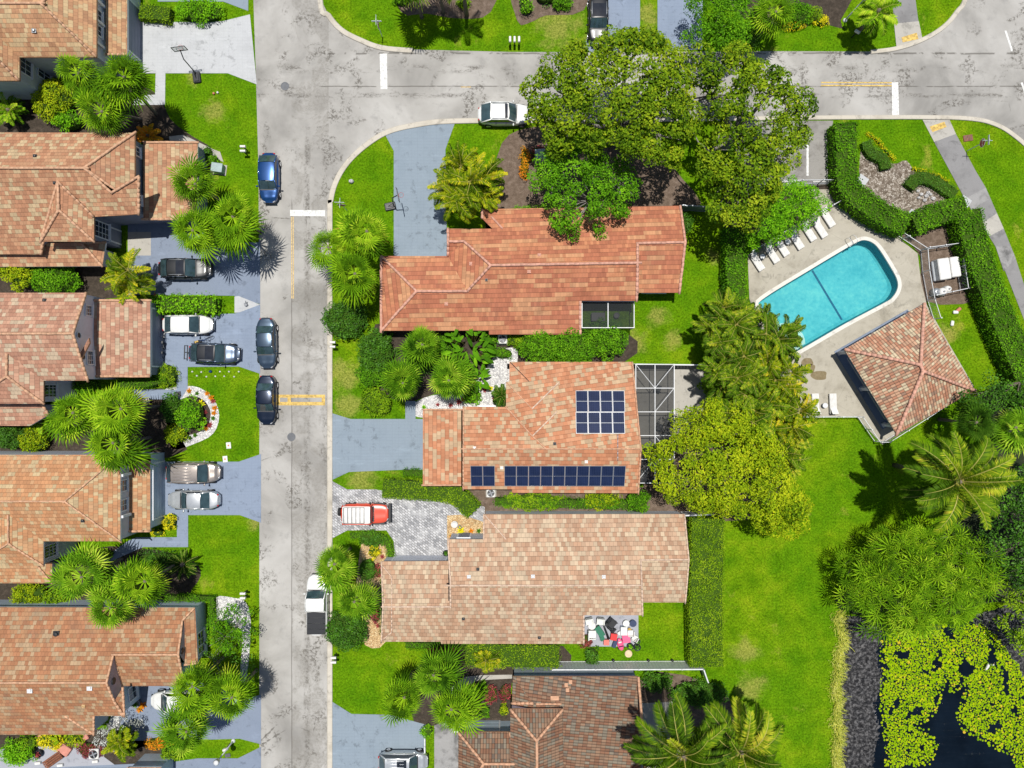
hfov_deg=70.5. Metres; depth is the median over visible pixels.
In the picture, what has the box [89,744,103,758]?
air conditioner
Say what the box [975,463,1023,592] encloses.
tree
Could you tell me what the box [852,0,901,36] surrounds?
queen palm
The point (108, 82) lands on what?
fan palm
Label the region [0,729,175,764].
bed
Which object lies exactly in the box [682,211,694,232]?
shrub
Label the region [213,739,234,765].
street lamp
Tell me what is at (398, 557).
garage door
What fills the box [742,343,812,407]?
areca palm
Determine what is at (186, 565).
cycad
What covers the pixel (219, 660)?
tree
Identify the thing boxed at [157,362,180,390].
shrub
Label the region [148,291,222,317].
hedge
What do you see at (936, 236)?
bed
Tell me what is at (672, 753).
coconut palm
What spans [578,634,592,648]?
shrub
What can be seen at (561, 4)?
shrub
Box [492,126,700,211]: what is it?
bed
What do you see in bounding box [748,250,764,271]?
sun lounger
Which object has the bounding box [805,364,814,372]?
side table
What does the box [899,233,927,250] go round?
fence
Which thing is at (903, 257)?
pool deck
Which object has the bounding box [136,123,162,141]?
cycad
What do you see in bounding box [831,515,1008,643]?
palm clump
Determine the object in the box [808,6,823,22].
shrub
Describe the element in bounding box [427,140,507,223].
areca palm
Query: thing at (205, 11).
shrub
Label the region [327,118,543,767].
kerb
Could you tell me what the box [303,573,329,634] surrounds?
parked pickup
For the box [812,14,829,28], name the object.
shrub
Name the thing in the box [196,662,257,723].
fan palm
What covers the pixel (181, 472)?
parked car
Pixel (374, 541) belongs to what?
shrub
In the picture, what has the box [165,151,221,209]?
fan palm
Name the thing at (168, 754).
shrub
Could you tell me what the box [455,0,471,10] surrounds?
shrub
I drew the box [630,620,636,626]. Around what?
patio table
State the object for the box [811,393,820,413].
sun lounger
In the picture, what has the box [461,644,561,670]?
hedge
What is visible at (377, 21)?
stop sign
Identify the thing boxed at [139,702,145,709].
rosette plant
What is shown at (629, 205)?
hedge
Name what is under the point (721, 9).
tree
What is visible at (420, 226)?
driveway
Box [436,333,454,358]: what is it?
shrub
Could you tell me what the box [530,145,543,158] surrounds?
shrub
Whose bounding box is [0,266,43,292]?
shrub
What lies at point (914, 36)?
road marking
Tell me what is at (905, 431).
fence
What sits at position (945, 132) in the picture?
pavement
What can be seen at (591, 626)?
patio table
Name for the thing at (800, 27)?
shrub
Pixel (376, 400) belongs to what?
shrub
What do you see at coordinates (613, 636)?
storage box
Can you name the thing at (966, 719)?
lily pads
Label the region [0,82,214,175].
bed
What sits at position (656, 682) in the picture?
shrub
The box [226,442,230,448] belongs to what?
valve cover
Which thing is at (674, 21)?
driveway
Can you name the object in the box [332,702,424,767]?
driveway
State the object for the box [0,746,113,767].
path
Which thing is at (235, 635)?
tree
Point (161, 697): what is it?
parked car
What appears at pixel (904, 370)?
pool pavilion
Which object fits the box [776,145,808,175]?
road marking
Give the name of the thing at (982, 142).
stop sign
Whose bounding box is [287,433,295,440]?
manhole cover
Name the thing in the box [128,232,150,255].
patio
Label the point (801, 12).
shrub
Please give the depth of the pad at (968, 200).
68.92 m
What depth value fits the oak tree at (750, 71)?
59.83 m
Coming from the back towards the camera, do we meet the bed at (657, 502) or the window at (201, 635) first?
the bed at (657, 502)
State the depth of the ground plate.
68.92 m
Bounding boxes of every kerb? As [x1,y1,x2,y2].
[318,0,412,52]
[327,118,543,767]
[551,115,1023,145]
[871,0,966,53]
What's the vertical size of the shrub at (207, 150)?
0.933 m
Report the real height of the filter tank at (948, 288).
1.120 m
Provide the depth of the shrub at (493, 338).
67.99 m
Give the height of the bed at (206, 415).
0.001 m
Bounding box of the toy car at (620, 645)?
[617,638,624,650]
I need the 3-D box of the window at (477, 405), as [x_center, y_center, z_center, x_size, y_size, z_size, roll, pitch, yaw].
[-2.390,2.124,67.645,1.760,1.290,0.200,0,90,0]
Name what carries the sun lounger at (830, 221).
on the pool deck
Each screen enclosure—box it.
[582,301,633,329]
[633,364,674,482]
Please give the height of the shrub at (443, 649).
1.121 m
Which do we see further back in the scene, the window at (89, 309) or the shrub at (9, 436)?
the shrub at (9, 436)
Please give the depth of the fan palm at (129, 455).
61.96 m
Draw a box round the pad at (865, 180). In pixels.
[858,174,868,184]
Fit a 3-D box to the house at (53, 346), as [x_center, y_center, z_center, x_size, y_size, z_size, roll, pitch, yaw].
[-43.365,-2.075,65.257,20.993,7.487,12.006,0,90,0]
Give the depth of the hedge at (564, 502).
68.04 m
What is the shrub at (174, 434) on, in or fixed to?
on the bed at (203, 434)
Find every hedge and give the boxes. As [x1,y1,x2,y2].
[115,369,168,389]
[137,1,175,26]
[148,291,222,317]
[163,592,217,626]
[349,529,395,556]
[378,579,381,634]
[380,475,480,517]
[402,467,422,478]
[404,642,465,651]
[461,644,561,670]
[492,495,630,509]
[513,203,631,208]
[683,515,725,667]
[718,225,748,301]
[824,121,913,238]
[859,138,893,171]
[866,132,896,160]
[902,170,958,198]
[905,194,972,237]
[911,166,949,182]
[944,205,1023,410]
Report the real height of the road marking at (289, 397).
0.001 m
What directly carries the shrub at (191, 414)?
on the bed at (206, 415)
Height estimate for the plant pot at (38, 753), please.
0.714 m
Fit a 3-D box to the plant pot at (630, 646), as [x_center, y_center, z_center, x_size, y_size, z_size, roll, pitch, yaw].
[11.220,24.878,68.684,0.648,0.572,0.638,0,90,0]
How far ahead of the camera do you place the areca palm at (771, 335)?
63.27 m
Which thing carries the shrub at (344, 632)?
on the ground
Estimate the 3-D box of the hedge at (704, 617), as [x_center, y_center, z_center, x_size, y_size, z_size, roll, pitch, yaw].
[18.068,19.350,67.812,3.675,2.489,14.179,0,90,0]
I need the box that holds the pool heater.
[929,256,960,281]
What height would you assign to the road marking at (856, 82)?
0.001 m
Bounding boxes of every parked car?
[151,688,195,714]
[158,256,212,280]
[162,313,214,336]
[166,460,221,485]
[168,488,220,512]
[184,341,241,365]
[253,318,278,368]
[253,375,278,423]
[256,153,280,203]
[338,502,390,526]
[378,748,427,767]
[478,100,530,127]
[586,0,610,46]
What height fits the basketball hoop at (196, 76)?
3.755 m
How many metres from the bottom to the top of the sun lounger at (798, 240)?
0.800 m
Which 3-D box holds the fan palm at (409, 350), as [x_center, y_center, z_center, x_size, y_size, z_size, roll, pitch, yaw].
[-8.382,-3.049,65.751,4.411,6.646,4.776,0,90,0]
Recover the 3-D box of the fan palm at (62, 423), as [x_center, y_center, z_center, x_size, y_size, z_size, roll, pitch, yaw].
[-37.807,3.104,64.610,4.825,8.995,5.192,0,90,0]
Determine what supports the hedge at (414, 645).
on the ground
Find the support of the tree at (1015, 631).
on the bed at (973, 520)
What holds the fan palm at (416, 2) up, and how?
on the ground
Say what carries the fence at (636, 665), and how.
on the ground
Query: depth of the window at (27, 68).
65.39 m
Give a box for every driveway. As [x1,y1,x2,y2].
[49,747,260,767]
[104,454,260,561]
[119,683,260,743]
[128,223,259,303]
[133,305,259,398]
[134,14,256,104]
[158,0,247,10]
[332,401,422,478]
[332,481,484,554]
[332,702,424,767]
[386,124,453,255]
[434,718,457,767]
[586,0,639,51]
[658,0,702,50]
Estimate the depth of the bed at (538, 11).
68.98 m
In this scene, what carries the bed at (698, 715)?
on the ground
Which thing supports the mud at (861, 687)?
on the ground
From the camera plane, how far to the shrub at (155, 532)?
68.53 m
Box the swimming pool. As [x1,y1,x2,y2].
[755,237,901,354]
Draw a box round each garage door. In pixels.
[128,0,140,61]
[151,307,163,367]
[152,460,164,519]
[391,555,447,560]
[454,720,499,731]
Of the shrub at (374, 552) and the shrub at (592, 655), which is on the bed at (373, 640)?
the shrub at (374, 552)
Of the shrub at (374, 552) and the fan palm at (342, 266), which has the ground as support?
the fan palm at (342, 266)
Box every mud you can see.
[840,615,883,767]
[970,605,1023,676]
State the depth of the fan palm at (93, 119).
61.70 m
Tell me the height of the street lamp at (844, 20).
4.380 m
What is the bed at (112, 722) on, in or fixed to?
on the ground
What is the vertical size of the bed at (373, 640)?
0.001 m
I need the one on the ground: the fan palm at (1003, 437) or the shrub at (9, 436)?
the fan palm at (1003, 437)
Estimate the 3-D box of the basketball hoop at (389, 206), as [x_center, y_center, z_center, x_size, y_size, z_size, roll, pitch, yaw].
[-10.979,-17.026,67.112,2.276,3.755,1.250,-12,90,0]
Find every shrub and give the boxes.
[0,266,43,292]
[0,426,24,449]
[0,737,37,766]
[8,583,48,603]
[13,735,40,751]
[17,426,50,451]
[28,267,83,292]
[29,77,75,123]
[36,735,63,751]
[41,586,69,603]
[51,108,83,132]
[62,735,84,748]
[72,379,104,394]
[76,743,104,759]
[77,546,113,561]
[134,548,180,567]
[144,737,169,750]
[150,529,165,536]
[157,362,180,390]
[158,391,181,423]
[160,740,181,760]
[162,513,176,530]
[163,423,189,446]
[173,0,224,27]
[173,394,206,431]
[201,145,214,155]
[205,154,220,164]
[208,621,235,647]
[319,297,368,340]
[324,610,369,651]
[354,365,384,389]
[355,327,400,372]
[356,558,376,581]
[358,386,390,417]
[358,529,387,548]
[368,545,381,559]
[368,606,379,623]
[373,562,380,578]
[379,400,392,416]
[392,0,407,4]
[417,357,435,374]
[419,724,433,738]
[428,645,455,658]
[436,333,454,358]
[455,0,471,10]
[463,387,482,405]
[474,704,489,718]
[475,679,488,697]
[483,684,498,704]
[484,331,499,347]
[495,347,511,359]
[498,683,511,702]
[499,700,508,715]
[502,492,566,511]
[506,335,523,348]
[515,329,559,361]
[518,145,531,180]
[519,0,534,13]
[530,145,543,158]
[538,0,552,8]
[551,327,596,362]
[552,0,573,11]
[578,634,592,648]
[584,646,599,664]
[585,493,621,511]
[588,325,628,361]
[624,489,650,512]
[640,670,673,693]
[666,676,729,709]
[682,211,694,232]
[697,373,712,397]
[718,276,738,311]
[737,22,762,49]
[745,231,761,253]
[779,0,814,28]
[782,21,805,30]
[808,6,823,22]
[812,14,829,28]
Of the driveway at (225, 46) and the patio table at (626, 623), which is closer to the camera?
the patio table at (626, 623)
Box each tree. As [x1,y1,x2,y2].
[92,714,144,751]
[202,639,257,689]
[205,603,260,655]
[518,23,703,171]
[526,145,642,242]
[642,396,814,540]
[664,39,818,233]
[679,0,755,55]
[747,174,831,249]
[956,369,1023,418]
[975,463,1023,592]
[976,563,1023,657]
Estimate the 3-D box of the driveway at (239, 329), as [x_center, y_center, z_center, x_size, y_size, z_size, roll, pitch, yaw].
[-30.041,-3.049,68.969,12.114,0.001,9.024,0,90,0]
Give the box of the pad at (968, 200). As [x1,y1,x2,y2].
[963,195,971,207]
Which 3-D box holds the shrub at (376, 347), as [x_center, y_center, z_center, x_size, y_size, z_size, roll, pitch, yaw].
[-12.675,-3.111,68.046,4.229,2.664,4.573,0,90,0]
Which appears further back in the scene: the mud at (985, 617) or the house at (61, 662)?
the mud at (985, 617)
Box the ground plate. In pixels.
[963,134,972,141]
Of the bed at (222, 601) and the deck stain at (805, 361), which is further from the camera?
the bed at (222, 601)
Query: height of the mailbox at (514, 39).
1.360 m
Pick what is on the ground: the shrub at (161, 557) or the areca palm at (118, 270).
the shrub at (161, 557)
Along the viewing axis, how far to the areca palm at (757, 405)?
62.55 m
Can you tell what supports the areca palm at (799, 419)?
on the bed at (651, 485)
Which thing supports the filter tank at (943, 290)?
on the bed at (936, 236)
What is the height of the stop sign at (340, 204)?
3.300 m
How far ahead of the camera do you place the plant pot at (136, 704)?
68.44 m
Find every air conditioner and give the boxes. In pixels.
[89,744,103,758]
[486,489,495,496]
[497,335,507,344]
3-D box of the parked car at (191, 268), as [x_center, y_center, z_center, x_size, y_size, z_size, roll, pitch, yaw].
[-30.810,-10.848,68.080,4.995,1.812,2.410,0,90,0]
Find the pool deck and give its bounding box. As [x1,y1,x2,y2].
[748,189,973,444]
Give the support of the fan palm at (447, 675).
on the ground
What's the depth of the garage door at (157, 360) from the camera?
67.58 m
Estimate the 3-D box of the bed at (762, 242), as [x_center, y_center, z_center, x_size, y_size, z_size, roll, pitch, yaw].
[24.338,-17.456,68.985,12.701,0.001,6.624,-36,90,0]
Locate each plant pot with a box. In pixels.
[34,749,42,758]
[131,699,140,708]
[451,521,457,527]
[627,643,633,649]
[634,644,640,650]
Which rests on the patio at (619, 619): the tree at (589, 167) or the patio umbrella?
the patio umbrella
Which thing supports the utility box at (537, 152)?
on the bed at (662, 185)
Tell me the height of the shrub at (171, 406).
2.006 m
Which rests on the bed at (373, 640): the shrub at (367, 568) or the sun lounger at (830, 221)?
the shrub at (367, 568)
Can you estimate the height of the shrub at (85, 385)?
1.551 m
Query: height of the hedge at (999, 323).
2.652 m
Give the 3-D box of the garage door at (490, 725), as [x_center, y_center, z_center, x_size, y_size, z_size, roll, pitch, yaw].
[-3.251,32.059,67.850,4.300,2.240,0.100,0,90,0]
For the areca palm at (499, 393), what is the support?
on the bed at (498, 371)
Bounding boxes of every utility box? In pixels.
[211,162,226,175]
[534,148,545,162]
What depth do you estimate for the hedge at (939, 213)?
67.14 m
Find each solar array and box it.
[470,466,494,485]
[504,466,625,485]
[576,391,624,433]
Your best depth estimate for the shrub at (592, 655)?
68.10 m
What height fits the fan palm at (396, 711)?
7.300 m
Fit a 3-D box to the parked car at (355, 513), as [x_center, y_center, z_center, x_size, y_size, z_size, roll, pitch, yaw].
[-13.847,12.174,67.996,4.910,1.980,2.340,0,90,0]
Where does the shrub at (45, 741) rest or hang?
on the bed at (140, 752)
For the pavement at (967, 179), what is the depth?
68.97 m
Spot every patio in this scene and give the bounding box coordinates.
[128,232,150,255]
[584,615,637,646]
[633,365,711,440]
[642,702,680,767]
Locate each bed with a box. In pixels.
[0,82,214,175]
[0,260,140,298]
[0,388,186,457]
[0,546,200,599]
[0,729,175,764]
[108,716,144,748]
[162,386,218,448]
[172,396,210,434]
[216,596,250,682]
[355,542,387,647]
[373,324,637,400]
[397,0,495,18]
[408,646,570,725]
[416,347,517,417]
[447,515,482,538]
[469,487,691,513]
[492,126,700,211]
[511,0,587,24]
[640,671,733,762]
[643,381,791,522]
[724,185,828,256]
[731,0,850,28]
[835,382,1023,616]
[859,152,944,211]
[902,224,969,304]
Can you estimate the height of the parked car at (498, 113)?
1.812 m
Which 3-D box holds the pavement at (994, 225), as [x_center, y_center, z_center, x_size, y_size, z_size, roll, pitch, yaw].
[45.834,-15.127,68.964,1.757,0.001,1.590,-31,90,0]
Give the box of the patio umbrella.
[603,625,609,641]
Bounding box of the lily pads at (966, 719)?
[879,620,1023,767]
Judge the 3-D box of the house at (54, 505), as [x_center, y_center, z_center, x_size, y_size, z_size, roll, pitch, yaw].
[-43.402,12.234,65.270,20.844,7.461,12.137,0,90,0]
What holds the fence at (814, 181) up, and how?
on the pool deck
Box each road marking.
[277,395,324,404]
[290,210,324,215]
[291,217,293,298]
[380,54,386,88]
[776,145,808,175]
[821,82,891,85]
[892,82,898,114]
[901,33,917,41]
[930,122,945,131]
[1005,30,1023,90]
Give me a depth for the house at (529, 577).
65.09 m
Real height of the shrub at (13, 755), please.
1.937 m
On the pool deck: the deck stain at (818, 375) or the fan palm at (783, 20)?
the deck stain at (818, 375)
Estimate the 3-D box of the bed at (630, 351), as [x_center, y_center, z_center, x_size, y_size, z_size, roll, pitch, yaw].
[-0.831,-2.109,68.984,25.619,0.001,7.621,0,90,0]
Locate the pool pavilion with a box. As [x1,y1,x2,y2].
[834,302,976,436]
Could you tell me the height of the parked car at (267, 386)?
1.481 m
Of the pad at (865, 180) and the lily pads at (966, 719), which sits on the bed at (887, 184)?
the pad at (865, 180)
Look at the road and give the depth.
68.99 m
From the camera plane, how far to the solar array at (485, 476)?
65.36 m
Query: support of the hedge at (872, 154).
on the ground
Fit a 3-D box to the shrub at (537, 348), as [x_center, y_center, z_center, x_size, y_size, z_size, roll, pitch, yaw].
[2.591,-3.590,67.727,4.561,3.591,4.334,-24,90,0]
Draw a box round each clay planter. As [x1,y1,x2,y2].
[55,742,72,756]
[82,735,89,740]
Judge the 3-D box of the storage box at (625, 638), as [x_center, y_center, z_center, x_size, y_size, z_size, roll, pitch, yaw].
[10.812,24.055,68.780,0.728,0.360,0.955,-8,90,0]
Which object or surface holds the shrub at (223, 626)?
on the bed at (222, 601)
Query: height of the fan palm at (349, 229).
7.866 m
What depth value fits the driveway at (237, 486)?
68.97 m
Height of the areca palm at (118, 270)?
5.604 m
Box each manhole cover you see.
[281,82,288,89]
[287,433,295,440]
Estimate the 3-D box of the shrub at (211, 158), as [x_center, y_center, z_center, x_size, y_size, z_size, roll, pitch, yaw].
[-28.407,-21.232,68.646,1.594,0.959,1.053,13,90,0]
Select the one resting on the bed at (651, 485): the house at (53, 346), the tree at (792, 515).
the tree at (792, 515)
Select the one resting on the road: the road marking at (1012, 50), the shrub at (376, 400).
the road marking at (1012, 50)
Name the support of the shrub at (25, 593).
on the bed at (184, 583)
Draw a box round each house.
[0,0,140,98]
[0,131,206,266]
[0,292,163,425]
[0,451,164,583]
[0,600,207,735]
[127,754,173,767]
[379,205,686,334]
[381,511,689,644]
[421,362,641,494]
[454,667,645,767]
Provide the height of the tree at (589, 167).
8.073 m
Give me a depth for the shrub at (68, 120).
67.73 m
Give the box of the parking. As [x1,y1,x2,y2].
[744,121,832,188]
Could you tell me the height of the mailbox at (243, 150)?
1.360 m
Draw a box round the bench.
[42,751,63,767]
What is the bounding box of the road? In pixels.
[253,0,1023,767]
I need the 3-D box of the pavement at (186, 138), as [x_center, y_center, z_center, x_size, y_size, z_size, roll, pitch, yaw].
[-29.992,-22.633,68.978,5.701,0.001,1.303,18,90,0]
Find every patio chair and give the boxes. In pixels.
[585,616,593,625]
[588,629,595,640]
[596,617,604,624]
[605,616,617,630]
[627,629,634,637]
[631,635,638,642]
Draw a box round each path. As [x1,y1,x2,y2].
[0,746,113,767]
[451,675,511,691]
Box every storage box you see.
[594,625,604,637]
[603,639,608,644]
[610,633,617,640]
[612,640,617,647]
[620,625,626,634]
[622,632,629,642]
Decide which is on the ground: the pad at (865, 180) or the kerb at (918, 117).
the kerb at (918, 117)
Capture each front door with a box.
[108,226,121,244]
[456,533,471,537]
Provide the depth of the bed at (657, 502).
68.98 m
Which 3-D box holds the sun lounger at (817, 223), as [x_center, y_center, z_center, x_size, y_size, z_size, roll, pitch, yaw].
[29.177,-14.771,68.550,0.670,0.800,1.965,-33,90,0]
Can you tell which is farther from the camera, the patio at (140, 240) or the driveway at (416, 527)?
the driveway at (416, 527)
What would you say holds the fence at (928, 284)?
on the bed at (936, 236)
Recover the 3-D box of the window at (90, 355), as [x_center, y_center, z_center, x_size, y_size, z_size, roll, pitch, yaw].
[-37.532,-2.342,64.545,0.200,1.090,1.460,-3,90,0]
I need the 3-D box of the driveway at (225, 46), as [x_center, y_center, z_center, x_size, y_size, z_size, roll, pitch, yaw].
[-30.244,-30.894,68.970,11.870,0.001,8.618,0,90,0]
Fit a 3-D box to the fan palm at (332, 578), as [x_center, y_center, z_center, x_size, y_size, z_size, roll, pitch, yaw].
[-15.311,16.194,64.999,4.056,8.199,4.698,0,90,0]
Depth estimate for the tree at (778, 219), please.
63.90 m
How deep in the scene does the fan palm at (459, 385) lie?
63.56 m
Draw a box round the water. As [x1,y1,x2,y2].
[870,622,1023,767]
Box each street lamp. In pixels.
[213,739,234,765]
[843,0,865,22]
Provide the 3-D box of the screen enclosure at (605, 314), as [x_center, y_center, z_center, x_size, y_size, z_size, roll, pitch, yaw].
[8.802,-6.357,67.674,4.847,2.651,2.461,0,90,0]
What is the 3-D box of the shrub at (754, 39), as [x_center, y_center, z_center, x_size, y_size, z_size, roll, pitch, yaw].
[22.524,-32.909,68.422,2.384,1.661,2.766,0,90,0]
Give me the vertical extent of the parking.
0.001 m
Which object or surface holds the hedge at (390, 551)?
on the ground
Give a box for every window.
[21,58,33,79]
[37,67,52,80]
[45,383,58,397]
[45,541,58,558]
[85,304,93,317]
[86,350,95,365]
[95,219,110,241]
[98,9,103,23]
[98,24,103,39]
[122,477,128,491]
[122,497,128,511]
[127,686,138,702]
[136,146,141,159]
[140,195,143,206]
[197,627,205,648]
[198,642,206,654]
[477,405,495,406]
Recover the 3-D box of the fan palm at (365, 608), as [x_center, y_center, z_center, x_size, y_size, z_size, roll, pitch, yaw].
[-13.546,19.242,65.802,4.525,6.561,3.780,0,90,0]
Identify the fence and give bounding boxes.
[424,728,425,752]
[552,661,708,682]
[675,364,706,365]
[680,204,707,211]
[680,511,713,515]
[783,179,832,183]
[806,416,863,417]
[857,407,946,442]
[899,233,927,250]
[921,243,969,296]
[921,247,941,318]
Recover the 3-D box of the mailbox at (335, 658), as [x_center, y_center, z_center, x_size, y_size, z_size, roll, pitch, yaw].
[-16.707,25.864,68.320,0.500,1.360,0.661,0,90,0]
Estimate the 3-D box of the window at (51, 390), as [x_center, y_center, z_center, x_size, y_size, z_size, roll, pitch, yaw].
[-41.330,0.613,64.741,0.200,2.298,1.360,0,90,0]
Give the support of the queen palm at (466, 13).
on the bed at (480, 8)
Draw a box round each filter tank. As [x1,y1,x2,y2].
[929,288,939,295]
[937,288,946,295]
[941,286,951,291]
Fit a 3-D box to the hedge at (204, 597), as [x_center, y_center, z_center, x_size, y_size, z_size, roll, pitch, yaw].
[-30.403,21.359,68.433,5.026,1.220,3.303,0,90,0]
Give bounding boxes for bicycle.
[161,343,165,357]
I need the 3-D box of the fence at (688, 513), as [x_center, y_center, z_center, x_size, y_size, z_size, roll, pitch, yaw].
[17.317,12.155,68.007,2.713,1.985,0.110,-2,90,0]
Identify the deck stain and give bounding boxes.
[801,358,812,364]
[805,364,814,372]
[810,371,825,379]
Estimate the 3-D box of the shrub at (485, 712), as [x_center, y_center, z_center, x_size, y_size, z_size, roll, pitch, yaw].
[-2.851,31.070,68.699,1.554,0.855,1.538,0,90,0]
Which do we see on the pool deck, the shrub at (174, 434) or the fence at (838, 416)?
the fence at (838, 416)
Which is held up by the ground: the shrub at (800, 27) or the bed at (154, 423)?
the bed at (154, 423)
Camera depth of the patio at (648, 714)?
68.97 m
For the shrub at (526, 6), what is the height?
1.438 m
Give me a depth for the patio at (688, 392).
68.98 m
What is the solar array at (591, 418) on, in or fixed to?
on the house at (532, 422)
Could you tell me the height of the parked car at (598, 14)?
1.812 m
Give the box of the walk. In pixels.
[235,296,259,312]
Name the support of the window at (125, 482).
in the house at (54, 505)
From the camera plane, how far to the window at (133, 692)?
67.58 m
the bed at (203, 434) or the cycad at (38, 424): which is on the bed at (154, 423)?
the cycad at (38, 424)
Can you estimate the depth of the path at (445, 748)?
68.97 m
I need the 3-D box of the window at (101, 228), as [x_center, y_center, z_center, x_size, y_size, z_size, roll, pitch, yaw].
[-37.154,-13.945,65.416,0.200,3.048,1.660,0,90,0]
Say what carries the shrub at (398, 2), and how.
on the bed at (480, 8)
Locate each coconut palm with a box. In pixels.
[623,691,733,767]
[692,695,784,767]
[892,430,1023,533]
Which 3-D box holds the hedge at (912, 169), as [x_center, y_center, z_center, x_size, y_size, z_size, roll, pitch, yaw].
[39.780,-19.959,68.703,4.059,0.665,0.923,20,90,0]
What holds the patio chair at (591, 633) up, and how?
on the patio at (619, 619)
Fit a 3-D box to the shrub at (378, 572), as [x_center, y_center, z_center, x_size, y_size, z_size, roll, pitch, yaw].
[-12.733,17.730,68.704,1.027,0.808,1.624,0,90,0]
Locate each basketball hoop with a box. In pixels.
[170,46,201,83]
[384,187,403,210]
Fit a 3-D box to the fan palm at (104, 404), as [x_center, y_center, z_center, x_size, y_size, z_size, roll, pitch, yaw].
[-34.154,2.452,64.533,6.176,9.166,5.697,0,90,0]
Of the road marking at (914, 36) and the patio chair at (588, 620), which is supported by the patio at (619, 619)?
the patio chair at (588, 620)
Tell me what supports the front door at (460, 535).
in the house at (529, 577)
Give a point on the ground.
(781, 640)
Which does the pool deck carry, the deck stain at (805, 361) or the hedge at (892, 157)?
the deck stain at (805, 361)
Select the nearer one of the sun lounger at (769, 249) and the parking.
the sun lounger at (769, 249)
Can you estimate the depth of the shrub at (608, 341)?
66.71 m
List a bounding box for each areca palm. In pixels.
[99,248,155,304]
[100,725,139,762]
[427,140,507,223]
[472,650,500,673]
[491,384,505,406]
[690,287,763,359]
[696,332,768,404]
[715,375,789,447]
[739,302,805,372]
[740,421,813,483]
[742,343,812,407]
[750,381,820,447]
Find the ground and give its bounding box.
[45,0,1023,767]
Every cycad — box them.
[0,91,28,125]
[30,417,52,434]
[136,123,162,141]
[165,548,198,579]
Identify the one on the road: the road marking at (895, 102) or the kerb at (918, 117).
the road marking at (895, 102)
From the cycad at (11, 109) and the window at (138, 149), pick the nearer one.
the window at (138, 149)
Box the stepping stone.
[625,650,631,657]
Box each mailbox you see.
[240,145,247,154]
[240,590,247,598]
[331,653,336,663]
[509,36,519,45]
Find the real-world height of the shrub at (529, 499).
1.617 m
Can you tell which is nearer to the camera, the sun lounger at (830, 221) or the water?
the sun lounger at (830, 221)
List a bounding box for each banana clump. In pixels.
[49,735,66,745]
[440,328,496,371]
[469,362,490,392]
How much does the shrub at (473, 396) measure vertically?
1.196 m
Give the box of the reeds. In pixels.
[827,609,854,767]
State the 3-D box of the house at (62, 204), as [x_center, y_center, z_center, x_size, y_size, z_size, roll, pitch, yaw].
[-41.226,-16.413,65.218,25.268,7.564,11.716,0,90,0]
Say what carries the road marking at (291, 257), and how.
on the road
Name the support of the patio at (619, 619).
on the ground
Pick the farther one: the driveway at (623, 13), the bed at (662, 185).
the bed at (662, 185)
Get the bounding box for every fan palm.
[38,390,116,446]
[44,537,123,601]
[54,53,128,110]
[71,78,142,135]
[74,382,160,441]
[82,424,157,475]
[82,569,148,629]
[84,51,157,116]
[109,556,174,610]
[150,698,215,761]
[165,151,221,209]
[167,656,224,720]
[168,204,233,265]
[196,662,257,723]
[207,189,266,260]
[305,227,344,272]
[312,542,358,594]
[324,247,380,308]
[333,203,389,259]
[335,580,381,621]
[376,356,422,401]
[379,670,422,725]
[395,324,442,373]
[396,0,429,18]
[412,643,468,697]
[426,350,476,399]
[428,675,489,737]
[439,0,445,14]
[742,0,796,42]
[937,396,999,442]
[970,406,1023,457]
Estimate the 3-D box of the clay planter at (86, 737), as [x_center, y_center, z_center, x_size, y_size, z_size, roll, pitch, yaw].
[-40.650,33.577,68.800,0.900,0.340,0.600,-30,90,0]
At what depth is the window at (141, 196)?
65.20 m
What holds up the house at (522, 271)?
on the ground
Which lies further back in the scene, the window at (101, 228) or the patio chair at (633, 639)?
the patio chair at (633, 639)
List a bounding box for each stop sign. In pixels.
[335,202,347,210]
[372,19,382,36]
[967,135,992,150]
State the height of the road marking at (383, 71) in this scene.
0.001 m
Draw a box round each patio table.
[588,622,595,629]
[623,620,629,626]
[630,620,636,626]
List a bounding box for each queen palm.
[446,0,468,17]
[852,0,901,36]
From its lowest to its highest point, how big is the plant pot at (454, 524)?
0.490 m
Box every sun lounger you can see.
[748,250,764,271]
[764,243,779,263]
[775,238,789,256]
[789,229,804,249]
[801,221,816,241]
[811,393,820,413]
[812,217,827,238]
[822,206,835,227]
[828,393,838,414]
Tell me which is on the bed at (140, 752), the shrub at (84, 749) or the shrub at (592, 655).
the shrub at (84, 749)
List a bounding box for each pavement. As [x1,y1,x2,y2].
[169,135,222,161]
[893,0,917,37]
[894,21,921,45]
[923,120,955,141]
[934,134,1023,317]
[968,188,989,209]
[983,214,1003,235]
[996,246,1015,270]
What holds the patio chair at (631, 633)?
on the patio at (619, 619)
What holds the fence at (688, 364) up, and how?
on the patio at (688, 392)
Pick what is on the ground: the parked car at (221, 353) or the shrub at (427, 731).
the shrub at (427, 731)
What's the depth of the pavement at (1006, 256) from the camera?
68.96 m

